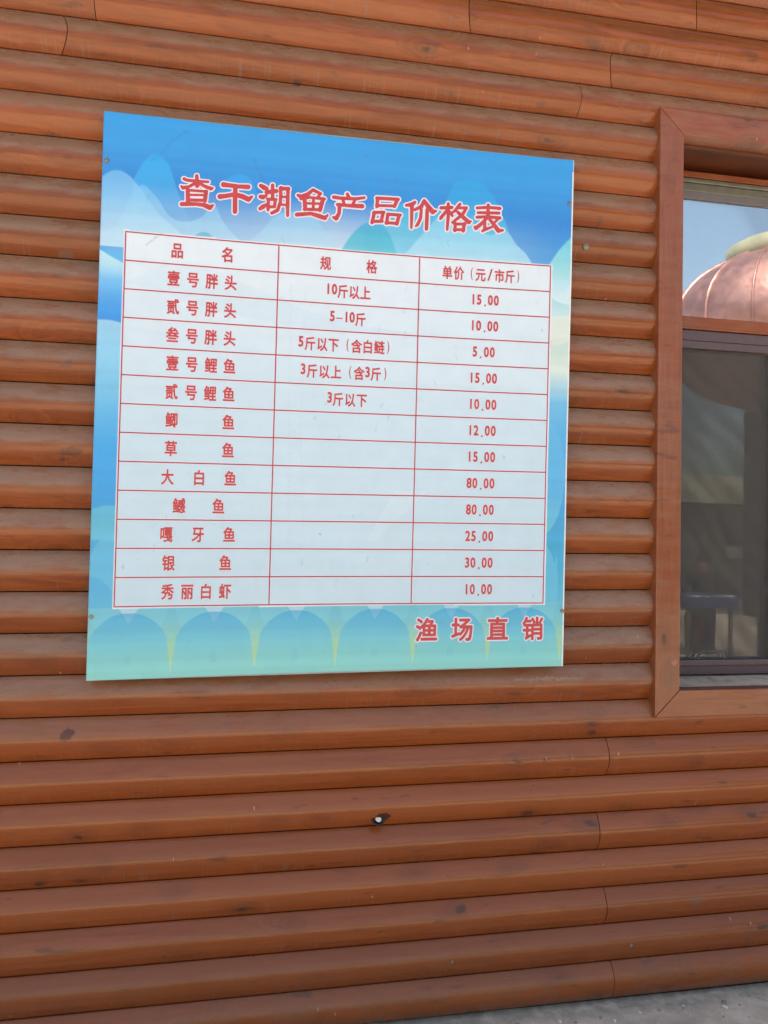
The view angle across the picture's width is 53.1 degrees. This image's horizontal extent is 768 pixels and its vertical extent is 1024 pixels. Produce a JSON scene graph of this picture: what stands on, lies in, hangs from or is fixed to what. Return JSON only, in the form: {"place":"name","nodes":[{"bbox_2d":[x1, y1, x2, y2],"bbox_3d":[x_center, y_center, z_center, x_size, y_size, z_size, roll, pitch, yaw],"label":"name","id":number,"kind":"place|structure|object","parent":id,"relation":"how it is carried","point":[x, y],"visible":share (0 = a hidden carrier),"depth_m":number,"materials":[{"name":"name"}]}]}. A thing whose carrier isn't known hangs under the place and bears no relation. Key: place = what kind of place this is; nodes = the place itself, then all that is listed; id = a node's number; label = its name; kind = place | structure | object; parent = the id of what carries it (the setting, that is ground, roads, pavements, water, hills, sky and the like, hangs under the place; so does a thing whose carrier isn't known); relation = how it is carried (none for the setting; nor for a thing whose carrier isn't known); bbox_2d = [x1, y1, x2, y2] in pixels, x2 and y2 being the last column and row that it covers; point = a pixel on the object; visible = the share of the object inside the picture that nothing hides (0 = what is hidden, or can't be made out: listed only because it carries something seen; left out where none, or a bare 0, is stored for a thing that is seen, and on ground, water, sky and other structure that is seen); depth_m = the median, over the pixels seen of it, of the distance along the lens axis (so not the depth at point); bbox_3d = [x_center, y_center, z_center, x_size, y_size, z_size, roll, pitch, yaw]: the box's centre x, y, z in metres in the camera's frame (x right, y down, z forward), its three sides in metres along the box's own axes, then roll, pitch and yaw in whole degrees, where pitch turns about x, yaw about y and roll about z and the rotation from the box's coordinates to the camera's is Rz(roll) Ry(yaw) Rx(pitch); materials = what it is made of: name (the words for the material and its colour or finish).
{"place":"outdoors","nodes":[
{"label":"outdoors","id":0,"kind":"place"},
{"bbox_2d":[369,982,767,1023],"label":"ground","id":1,"kind":"structure","parent":0,"point":[702,1006],"depth_m":2.34,"materials":[{"name":"concrete"}]},
{"bbox_2d":[0,0,767,1023],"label":"log cabin","id":2,"kind":"object","parent":1,"relation":"on","point":[586,820],"visible":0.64,"depth_m":2.30,"materials":[{"name":"brown wood"}]},
{"bbox_2d":[86,111,573,680],"bbox_3d":[-0.109,-0.315,2.224,1.380,1.572,0.032,1,-2,-11],"label":"price board","id":3,"kind":"object","parent":2,"relation":"attached to","point":[332,399],"visible":1,"depth_m":2.20,"materials":[{"name":"blue"}]},
{"bbox_2d":[646,107,767,717],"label":"window","id":4,"kind":"structure","parent":2,"relation":"in","point":[708,626],"depth_m":2.68,"materials":[{"name":"brown wood"}]},
{"bbox_2d":[510,995,764,1023],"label":"pebbles","id":5,"kind":"object","parent":1,"relation":"on","point":[724,1004],"visible":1,"depth_m":2.33,"materials":[{"name":"stone"}]}
]}

